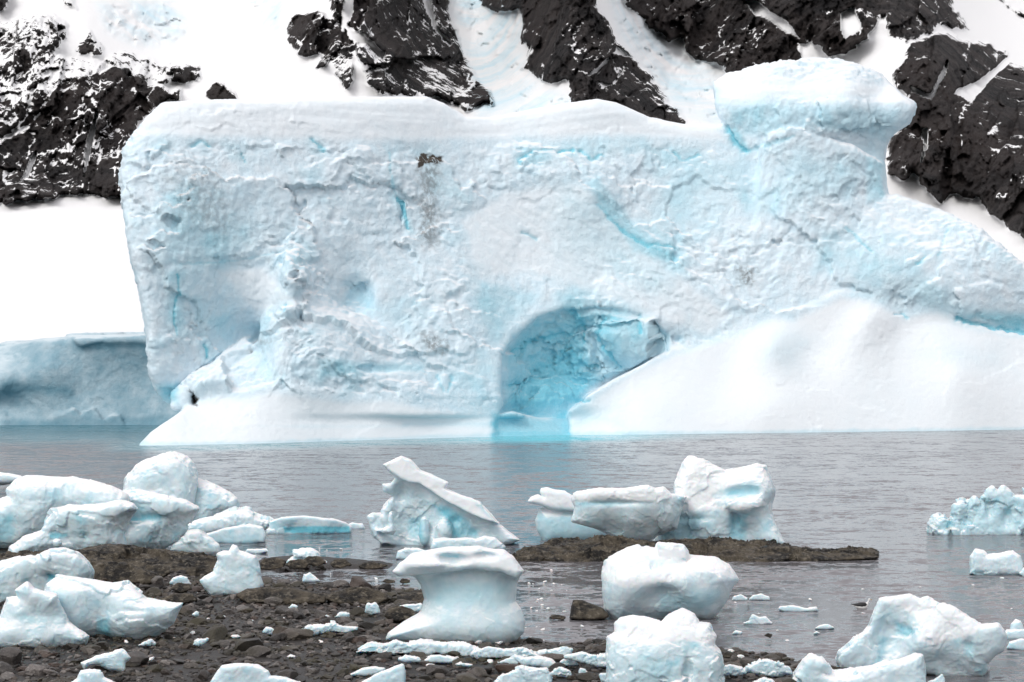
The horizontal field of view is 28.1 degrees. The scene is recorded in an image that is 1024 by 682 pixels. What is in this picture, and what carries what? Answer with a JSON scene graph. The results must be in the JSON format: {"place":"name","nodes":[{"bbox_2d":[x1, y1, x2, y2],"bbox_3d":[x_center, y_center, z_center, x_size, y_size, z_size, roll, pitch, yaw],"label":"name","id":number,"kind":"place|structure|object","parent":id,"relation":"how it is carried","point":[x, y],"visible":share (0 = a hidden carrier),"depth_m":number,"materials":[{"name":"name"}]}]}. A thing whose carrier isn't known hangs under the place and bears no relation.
{"place":"outdoors","nodes":[
{"label":"outdoors","id":0,"kind":"place"},
{"bbox_2d":[0,548,797,681],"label":"beach","id":1,"kind":"structure","parent":0,"point":[215,654],"depth_m":48.35,"materials":[{"name":"brown gravel"}]},
{"bbox_2d":[0,581,88,647],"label":"beached ice block","id":2,"kind":"object","parent":1,"relation":"on","point":[31,616],"depth_m":49.42,"materials":[{"name":"white ice"}]},
{"bbox_2d":[0,547,94,601],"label":"beached ice block","id":3,"kind":"object","parent":1,"relation":"on","point":[41,570],"depth_m":58.82,"materials":[{"name":"white ice"}]},
{"bbox_2d":[72,669,113,681],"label":"ice fragment","id":4,"kind":"object","parent":1,"relation":"on","point":[91,675],"visible":1,"depth_m":42.37,"materials":[{"name":"white ice"}]},
{"bbox_2d":[81,648,130,670],"bbox_3d":[-9.011,7.068,45.383,1.118,0.526,0.340,0,-1,0],"label":"ice fragment","id":5,"kind":"object","parent":1,"relation":"on","point":[116,660],"visible":1,"depth_m":45.25,"materials":[{"name":"white ice"}]},
{"bbox_2d":[44,574,182,639],"bbox_3d":[-9.939,6.691,50.985,3.579,1.758,1.416,0,-1,0],"label":"beached ice block","id":6,"kind":"object","parent":1,"relation":"on","point":[123,608],"depth_m":50.56,"materials":[{"name":"white ice"}]},
{"bbox_2d":[93,561,158,584],"bbox_3d":[-12.186,7.275,63.816,2.460,0.771,1.106,0,-1,0],"label":"boulder","id":7,"kind":"object","parent":1,"relation":"on","point":[115,571],"visible":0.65,"depth_m":63.52,"materials":[{"name":"brown stone"}]},
{"bbox_2d":[138,639,155,645],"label":"ice fragment","id":8,"kind":"object","parent":1,"relation":"on","point":[149,642],"visible":1,"depth_m":49.35,"materials":[{"name":"white ice"}]},
{"bbox_2d":[145,564,170,577],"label":"boulder","id":9,"kind":"object","parent":1,"relation":"on","point":[162,570],"visible":0.7,"depth_m":65.33,"materials":[{"name":"brown stone"}]},
{"bbox_2d":[158,593,197,603],"bbox_3d":[-9.549,7.348,58.338,1.157,0.328,0.540,0,-1,0],"label":"boulder","id":10,"kind":"object","parent":1,"relation":"on","point":[184,598],"visible":0.67,"depth_m":58.22,"materials":[{"name":"stone"}]},
{"bbox_2d":[169,575,190,585],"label":"ice fragment","id":11,"kind":"object","parent":1,"relation":"on","point":[178,579],"visible":0.69,"depth_m":62.75,"materials":[{"name":"white ice"}]},
{"bbox_2d":[170,582,191,593],"bbox_3d":[-9.893,7.396,61.245,0.668,0.334,0.420,0,-1,0],"label":"boulder","id":12,"kind":"object","parent":1,"relation":"on","point":[181,587],"visible":0.96,"depth_m":61.12,"materials":[{"name":"stone"}]},
{"bbox_2d":[170,529,220,555],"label":"beached ice block","id":13,"kind":"object","parent":1,"relation":"on","point":[194,540],"depth_m":76.30,"materials":[{"name":"white ice"}]},
{"bbox_2d":[192,611,198,616],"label":"ice fragment","id":14,"kind":"object","parent":1,"relation":"on","point":[196,613],"visible":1,"depth_m":55.02,"materials":[{"name":"white ice"}]},
{"bbox_2d":[193,638,208,646],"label":"ice fragment","id":15,"kind":"object","parent":1,"relation":"on","point":[198,642],"visible":1,"depth_m":49.65,"materials":[{"name":"white ice"}]},
{"bbox_2d":[200,544,263,595],"bbox_3d":[-8.376,6.885,61.140,1.942,1.608,1.065,0,-1,0],"label":"beached ice block","id":16,"kind":"object","parent":1,"relation":"on","point":[236,570],"depth_m":60.65,"materials":[{"name":"white ice"}]},
{"bbox_2d":[210,663,299,681],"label":"beached ice block","id":17,"kind":"object","parent":1,"relation":"on","point":[240,672],"depth_m":42.19,"materials":[{"name":"white ice"}]},
{"bbox_2d":[262,627,273,634],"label":"ice fragment","id":18,"kind":"object","parent":1,"relation":"on","point":[268,630],"visible":0.98,"depth_m":51.50,"materials":[{"name":"white ice"}]},
{"bbox_2d":[260,557,285,569],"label":"boulder","id":19,"kind":"object","parent":1,"relation":"on","point":[272,563],"visible":1,"depth_m":70.25,"materials":[{"name":"brown stone"}]},
{"bbox_2d":[236,586,328,604],"bbox_3d":[-6.583,7.332,58.742,2.724,0.545,1.051,0,-1,0],"label":"boulder","id":20,"kind":"object","parent":1,"relation":"on","point":[287,595],"visible":0.97,"depth_m":58.47,"materials":[{"name":"brown stone"}]},
{"bbox_2d":[285,559,308,569],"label":"boulder","id":21,"kind":"object","parent":1,"relation":"on","point":[298,564],"visible":1,"depth_m":69.98,"materials":[{"name":"stone"}]},
{"bbox_2d":[286,547,326,563],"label":"ice rubble","id":22,"kind":"object","parent":1,"relation":"on","point":[301,553],"visible":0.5,"depth_m":72.33,"materials":[{"name":"white ice"}]},
{"bbox_2d":[302,572,319,581],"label":"beached ice block","id":23,"kind":"object","parent":1,"relation":"on","point":[309,577],"depth_m":67.38,"materials":[{"name":"white ice"}]},
{"bbox_2d":[304,556,325,565],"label":"boulder","id":24,"kind":"object","parent":1,"relation":"on","point":[315,560],"visible":0.84,"depth_m":70.93,"materials":[{"name":"stone"}]},
{"bbox_2d":[304,620,357,635],"bbox_3d":[-4.597,7.258,51.621,1.458,0.403,0.543,0,-1,0],"label":"ice fragment","id":25,"kind":"object","parent":1,"relation":"on","point":[333,626],"visible":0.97,"depth_m":51.45,"materials":[{"name":"white ice"}]},
{"bbox_2d":[330,559,351,568],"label":"boulder","id":26,"kind":"object","parent":1,"relation":"on","point":[339,563],"visible":1,"depth_m":71.33,"materials":[{"name":"stone"}]},
{"bbox_2d":[335,612,349,616],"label":"ice fragment","id":27,"kind":"object","parent":1,"relation":"on","point":[342,614],"visible":0.85,"depth_m":54.98,"materials":[{"name":"white ice"}]},
{"bbox_2d":[326,586,390,604],"bbox_3d":[-4.409,7.345,58.631,1.920,0.621,1.022,0,-1,0],"label":"boulder","id":28,"kind":"object","parent":1,"relation":"on","point":[360,595],"visible":0.8,"depth_m":58.32,"materials":[{"name":"brown stone"}]},
{"bbox_2d":[350,666,384,675],"bbox_3d":[-3.196,7.278,45.096,0.822,0.246,0.244,0,-1,0],"label":"ice fragment","id":29,"kind":"object","parent":1,"relation":"on","point":[371,670],"visible":0.82,"depth_m":44.99,"materials":[{"name":"white ice"}]},
{"bbox_2d":[358,561,387,568],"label":"boulder","id":30,"kind":"object","parent":1,"relation":"on","point":[370,565],"visible":1,"depth_m":71.79,"materials":[{"name":"stone"}]},
{"bbox_2d":[365,602,380,614],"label":"ice fragment","id":31,"kind":"object","parent":1,"relation":"on","point":[371,608],"visible":1,"depth_m":55.45,"materials":[{"name":"white ice"}]},
{"bbox_2d":[362,663,405,681],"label":"beached ice block","id":32,"kind":"object","parent":1,"relation":"on","point":[396,673],"depth_m":42.34,"materials":[{"name":"white ice"}]},
{"bbox_2d":[383,605,416,621],"bbox_3d":[-2.957,7.247,54.359,0.932,0.448,0.582,0,-1,0],"label":"boulder","id":33,"kind":"object","parent":1,"relation":"on","point":[397,613],"visible":0.84,"depth_m":54.19,"materials":[{"name":"stone"}]},
{"bbox_2d":[0,564,800,681],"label":"cobbles","id":34,"kind":"object","parent":1,"relation":"on","point":[11,656],"visible":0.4,"depth_m":48.97,"materials":[{"name":"stone"}]},
{"bbox_2d":[395,590,423,602],"bbox_3d":[-2.863,7.488,59.554,1.395,0.465,0.844,0,-1,0],"label":"boulder","id":35,"kind":"object","parent":1,"relation":"on","point":[418,596],"visible":0.4,"depth_m":59.35,"materials":[{"name":"brown stone"}]},
{"bbox_2d":[398,654,420,662],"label":"ice fragment","id":36,"kind":"object","parent":1,"relation":"on","point":[408,658],"visible":1,"depth_m":46.65,"materials":[{"name":"white ice"}]},
{"bbox_2d":[400,603,421,611],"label":"ice fragment","id":37,"kind":"object","parent":1,"relation":"on","point":[416,607],"visible":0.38,"depth_m":56.16,"materials":[{"name":"white ice"}]},
{"bbox_2d":[356,638,477,655],"bbox_3d":[-2.212,7.300,48.412,3.018,0.556,0.948,0,-1,0],"label":"ice fragment","id":38,"kind":"object","parent":1,"relation":"on","point":[426,646],"visible":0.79,"depth_m":48.05,"materials":[{"name":"white ice"}]},
{"bbox_2d":[425,655,456,663],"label":"ice fragment","id":39,"kind":"object","parent":1,"relation":"on","point":[447,659],"visible":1,"depth_m":46.67,"materials":[{"name":"white ice"}]},
{"bbox_2d":[386,545,524,642],"bbox_3d":[-1.415,6.325,50.789,3.497,2.658,2.869,0,-1,0],"label":"beached ice block","id":40,"kind":"object","parent":1,"relation":"on","point":[469,593],"depth_m":50.03,"materials":[{"name":"white ice"}]},
{"bbox_2d":[455,661,472,666],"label":"ice fragment","id":41,"kind":"object","parent":1,"relation":"on","point":[460,663],"visible":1,"depth_m":45.98,"materials":[{"name":"white ice"}]},
{"bbox_2d":[470,646,538,659],"bbox_3d":[-0.163,7.221,47.429,1.619,0.340,0.530,0,-1,0],"label":"ice fragment","id":42,"kind":"object","parent":1,"relation":"on","point":[487,652],"visible":0.82,"depth_m":47.24,"materials":[{"name":"white ice"}]},
{"bbox_2d":[494,665,552,681],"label":"ice fragment","id":43,"kind":"object","parent":1,"relation":"on","point":[521,673],"visible":1,"depth_m":42.27,"materials":[{"name":"white ice"}]},
{"bbox_2d":[498,654,554,667],"bbox_3d":[0.352,7.251,46.310,1.362,0.379,0.462,0,-1,0],"label":"ice fragment","id":44,"kind":"object","parent":1,"relation":"on","point":[539,661],"visible":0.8,"depth_m":46.12,"materials":[{"name":"white ice"}]},
{"bbox_2d":[537,646,572,654],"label":"ice fragment","id":45,"kind":"object","parent":1,"relation":"on","point":[563,650],"visible":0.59,"depth_m":47.33,"materials":[{"name":"white ice"}]},
{"bbox_2d":[550,667,571,677],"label":"ice fragment","id":46,"kind":"object","parent":1,"relation":"on","point":[561,672],"visible":0.94,"depth_m":44.85,"materials":[{"name":"white ice"}]},
{"bbox_2d":[560,659,577,665],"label":"ice fragment","id":47,"kind":"object","parent":1,"relation":"on","point":[567,662],"visible":0.94,"depth_m":46.17,"materials":[{"name":"white ice"}]},
{"bbox_2d":[578,668,586,672],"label":"ice fragment","id":48,"kind":"object","parent":1,"relation":"on","point":[581,670],"visible":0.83,"depth_m":44.79,"materials":[{"name":"white ice"}]},
{"bbox_2d":[564,651,605,667],"bbox_3d":[1.724,7.183,46.123,1.132,0.402,0.418,0,-1,0],"label":"ice fragment","id":49,"kind":"object","parent":1,"relation":"on","point":[596,661],"visible":0.83,"depth_m":45.95,"materials":[{"name":"white ice"}]},
{"bbox_2d":[599,673,605,681],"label":"ice fragment","id":50,"kind":"object","parent":1,"relation":"on","point":[602,676],"visible":0.59,"depth_m":43.37,"materials":[{"name":"white ice"}]},
{"bbox_2d":[605,608,724,681],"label":"beached ice block","id":51,"kind":"object","parent":1,"relation":"on","point":[678,645],"depth_m":41.56,"materials":[{"name":"white ice"}]},
{"bbox_2d":[723,652,731,657],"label":"boulder","id":52,"kind":"object","parent":1,"relation":"on","point":[727,654],"visible":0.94,"depth_m":47.18,"materials":[{"name":"stone"}]},
{"bbox_2d":[724,664,746,675],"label":"ice fragment","id":53,"kind":"object","parent":1,"relation":"on","point":[732,670],"visible":0.81,"depth_m":44.39,"materials":[{"name":"white ice"}]},
{"bbox_2d":[754,677,774,681],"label":"ice fragment","id":54,"kind":"object","parent":1,"relation":"on","point":[764,679],"visible":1,"depth_m":42.38,"materials":[{"name":"white ice"}]},
{"bbox_2d":[744,658,791,676],"bbox_3d":[5.595,7.203,45.073,1.179,0.418,0.438,0,-1,0],"label":"ice fragment","id":55,"kind":"object","parent":1,"relation":"on","point":[767,667],"visible":0.95,"depth_m":44.92,"materials":[{"name":"white ice"}]},
{"bbox_2d":[791,653,925,681],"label":"beached ice block","id":56,"kind":"object","parent":1,"relation":"on","point":[811,667],"depth_m":44.23,"materials":[{"name":"white ice"}]},
{"bbox_2d":[0,0,1023,342],"bbox_3d":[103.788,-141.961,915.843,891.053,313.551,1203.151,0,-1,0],"label":"hills","id":57,"kind":"structure","parent":0,"point":[86,86],"depth_m":704.34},
{"bbox_2d":[0,425,1023,681],"bbox_3d":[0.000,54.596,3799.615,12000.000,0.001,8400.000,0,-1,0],"label":"water","id":58,"kind":"structure","parent":0,"point":[888,493],"depth_m":116.43,"materials":[{"name":"grey liquid"}]},
{"bbox_2d":[0,472,21,484],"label":"ice floe","id":59,"kind":"object","parent":58,"relation":"on","point":[7,478],"visible":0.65,"depth_m":117.56,"materials":[{"name":"white ice"}]},
{"bbox_2d":[0,331,179,424],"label":"ice cliff","id":60,"kind":"structure","parent":58,"relation":"in","point":[95,378],"depth_m":249.46,"materials":[{"name":"blue ice"}]},
{"bbox_2d":[0,544,216,575],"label":"bedrock ledge","id":61,"kind":"object","parent":58,"relation":"in","point":[194,563],"visible":0.29,"depth_m":68.65,"materials":[{"name":"brown stone"}]},
{"bbox_2d":[0,475,128,548],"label":"beached ice block","id":62,"kind":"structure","parent":61,"relation":"on","point":[27,502],"depth_m":75.43,"materials":[{"name":"white ice"}]},
{"bbox_2d":[8,499,137,552],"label":"beached ice block","id":63,"kind":"object","parent":61,"relation":"on","point":[72,526],"depth_m":73.28,"materials":[{"name":"white ice"}]},
{"bbox_2d":[123,489,199,548],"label":"beached ice block","id":64,"kind":"object","parent":61,"relation":"on","point":[159,521],"depth_m":76.27,"materials":[{"name":"white ice"}]},
{"bbox_2d":[122,451,198,503],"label":"beached ice block","id":65,"kind":"object","parent":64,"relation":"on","point":[174,473],"depth_m":88.02,"materials":[{"name":"white ice"}]},
{"bbox_2d":[193,478,239,520],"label":"beached ice block","id":66,"kind":"object","parent":58,"relation":"on","point":[212,499],"depth_m":88.82,"materials":[{"name":"white ice"}]},
{"bbox_2d":[185,506,273,532],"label":"ice rubble","id":67,"kind":"object","parent":58,"relation":"on","point":[234,516],"visible":0.59,"depth_m":86.99,"materials":[{"name":"white ice"}]},
{"bbox_2d":[207,524,265,542],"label":"ice floe","id":68,"kind":"object","parent":58,"relation":"on","point":[249,533],"visible":0.81,"depth_m":82.31,"materials":[{"name":"white ice"}]},
{"bbox_2d":[245,548,267,552],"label":"ice floe","id":69,"kind":"object","parent":58,"relation":"on","point":[263,550],"visible":0.86,"depth_m":77.83,"materials":[{"name":"white ice"}]},
{"bbox_2d":[265,516,351,533],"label":"ice floe","id":70,"kind":"object","parent":58,"relation":"on","point":[300,525],"visible":0.81,"depth_m":86.85,"materials":[{"name":"white ice"}]},
{"bbox_2d":[349,522,364,528],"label":"ice floe","id":71,"kind":"object","parent":58,"relation":"on","point":[357,525],"visible":0.76,"depth_m":89.70,"materials":[{"name":"white ice"}]},
{"bbox_2d":[383,579,394,582],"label":"boulder","id":72,"kind":"object","parent":58,"relation":"on","point":[388,581],"visible":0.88,"depth_m":66.97,"materials":[{"name":"stone"}]},
{"bbox_2d":[400,578,409,583],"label":"boulder","id":73,"kind":"object","parent":58,"relation":"on","point":[402,580],"visible":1,"depth_m":66.96,"materials":[{"name":"brown stone"}]},
{"bbox_2d":[396,548,423,558],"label":"ice floe","id":74,"kind":"object","parent":58,"relation":"on","point":[404,553],"visible":0.62,"depth_m":75.41,"materials":[{"name":"white ice"}]},
{"bbox_2d":[367,456,519,545],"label":"beached ice block","id":75,"kind":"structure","parent":58,"relation":"on","point":[421,507],"depth_m":81.07,"materials":[{"name":"white ice"}]},
{"bbox_2d":[430,536,505,548],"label":"ice floe","id":76,"kind":"object","parent":58,"relation":"on","point":[487,542],"visible":0.61,"depth_m":79.27,"materials":[{"name":"white ice"}]},
{"bbox_2d":[549,615,565,619],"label":"boulder","id":77,"kind":"object","parent":58,"relation":"in","point":[559,617],"visible":1,"depth_m":57.26,"materials":[{"name":"stone"}]},
{"bbox_2d":[118,57,1023,444],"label":"iceberg","id":78,"kind":"object","parent":58,"relation":"on","point":[768,253],"visible":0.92,"depth_m":217.96,"materials":[{"name":"white ice"}]},
{"bbox_2d":[569,600,608,619],"bbox_3d":[2.169,7.583,57.610,1.121,0.599,0.819,0,-1,0],"label":"boulder","id":79,"kind":"object","parent":58,"relation":"in","point":[581,610],"visible":1,"depth_m":57.35,"materials":[{"name":"brown stone"}]},
{"bbox_2d":[601,542,738,618],"bbox_3d":[4.486,6.861,57.995,3.916,2.434,2.675,0,-1,0],"label":"beached ice block","id":80,"kind":"object","parent":58,"relation":"on","point":[661,579],"depth_m":57.14,"materials":[{"name":"white ice"}]},
{"bbox_2d":[512,534,878,561],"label":"rock islet","id":81,"kind":"object","parent":58,"relation":"in","point":[598,548],"visible":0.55,"depth_m":75.70,"materials":[{"name":"brown stone"}]},
{"bbox_2d":[528,487,606,539],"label":"beached ice block","id":82,"kind":"object","parent":81,"relation":"on","point":[554,516],"depth_m":83.44,"materials":[{"name":"white ice"}]},
{"bbox_2d":[571,485,686,540],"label":"beached ice block","id":83,"kind":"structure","parent":81,"relation":"on","point":[646,512],"depth_m":78.85,"materials":[{"name":"white ice"}]},
{"bbox_2d":[655,455,783,543],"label":"beached ice block","id":84,"kind":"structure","parent":81,"relation":"on","point":[734,503],"depth_m":81.06,"materials":[{"name":"white ice"}]},
{"bbox_2d":[732,630,741,633],"bbox_3d":[5.989,7.746,54.431,0.275,0.145,0.327,0,-1,0],"label":"ice floe","id":85,"kind":"object","parent":58,"relation":"on","point":[737,632],"visible":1,"depth_m":54.29,"materials":[{"name":"white ice"}]},
{"bbox_2d":[732,594,747,599],"bbox_3d":[6.937,7.811,62.383,0.504,0.223,0.389,0,-1,0],"label":"ice floe","id":86,"kind":"object","parent":58,"relation":"on","point":[739,597],"visible":1,"depth_m":62.20,"materials":[{"name":"white ice"}]},
{"bbox_2d":[743,614,771,623],"bbox_3d":[6.795,7.712,56.588,0.824,0.350,0.367,0,-1,0],"label":"ice floe","id":87,"kind":"object","parent":58,"relation":"on","point":[754,619],"visible":0.99,"depth_m":56.43,"materials":[{"name":"white ice"}]},
{"bbox_2d":[749,593,769,599],"bbox_3d":[7.539,7.801,62.373,0.661,0.241,0.379,0,-1,0],"label":"ice floe","id":88,"kind":"object","parent":58,"relation":"on","point":[760,596],"visible":1,"depth_m":62.20,"materials":[{"name":"white ice"}]},
{"bbox_2d":[778,605,817,610],"bbox_3d":[8.320,7.802,59.557,1.176,0.251,0.381,0,-1,0],"label":"ice floe","id":89,"kind":"object","parent":58,"relation":"on","point":[790,608],"visible":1,"depth_m":59.39,"materials":[{"name":"white ice"}]},
{"bbox_2d":[815,624,833,628],"bbox_3d":[8.477,7.742,55.489,0.546,0.171,0.341,0,-1,0],"label":"ice floe","id":90,"kind":"object","parent":58,"relation":"on","point":[825,626],"visible":1,"depth_m":55.34,"materials":[{"name":"white ice"}]},
{"bbox_2d":[851,598,871,608],"bbox_3d":[10.255,7.723,60.111,0.652,0.334,0.218,0,-1,-7],"label":"gull","id":91,"kind":"object","parent":58,"relation":"on","point":[861,605],"visible":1,"depth_m":60.03,"materials":[{"name":"white"}]},
{"bbox_2d":[835,593,1006,675],"bbox_3d":[9.528,6.896,47.408,4.256,2.202,2.023,0,-1,0],"label":"beached ice block","id":92,"kind":"object","parent":58,"relation":"on","point":[944,639],"depth_m":46.66,"materials":[{"name":"white ice"}]},
{"bbox_2d":[928,674,944,681],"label":"beached ice block","id":93,"kind":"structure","parent":58,"relation":"on","point":[940,678],"depth_m":44.62,"materials":[{"name":"white ice"}]},
{"bbox_2d":[926,485,1023,534],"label":"iceberg","id":94,"kind":"object","parent":58,"relation":"on","point":[992,510],"visible":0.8,"depth_m":86.53,"materials":[{"name":"white ice"}]},
{"bbox_2d":[969,549,1022,574],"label":"ice chunk","id":95,"kind":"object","parent":58,"relation":"on","point":[982,562],"depth_m":69.60,"materials":[{"name":"white ice"}]},
{"bbox_2d":[1005,629,1023,638],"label":"ice floe","id":96,"kind":"object","parent":58,"relation":"on","point":[1015,633],"visible":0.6,"depth_m":53.41,"materials":[{"name":"white ice"}]},
{"bbox_2d":[1007,638,1023,649],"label":"ice floe","id":97,"kind":"object","parent":58,"relation":"on","point":[1017,644],"visible":1,"depth_m":51.33,"materials":[{"name":"white ice"}]},
{"bbox_2d":[1010,619,1023,628],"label":"ice floe","id":98,"kind":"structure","parent":58,"relation":"on","point":[1016,624],"depth_m":54.30,"materials":[{"name":"white ice"}]}
]}

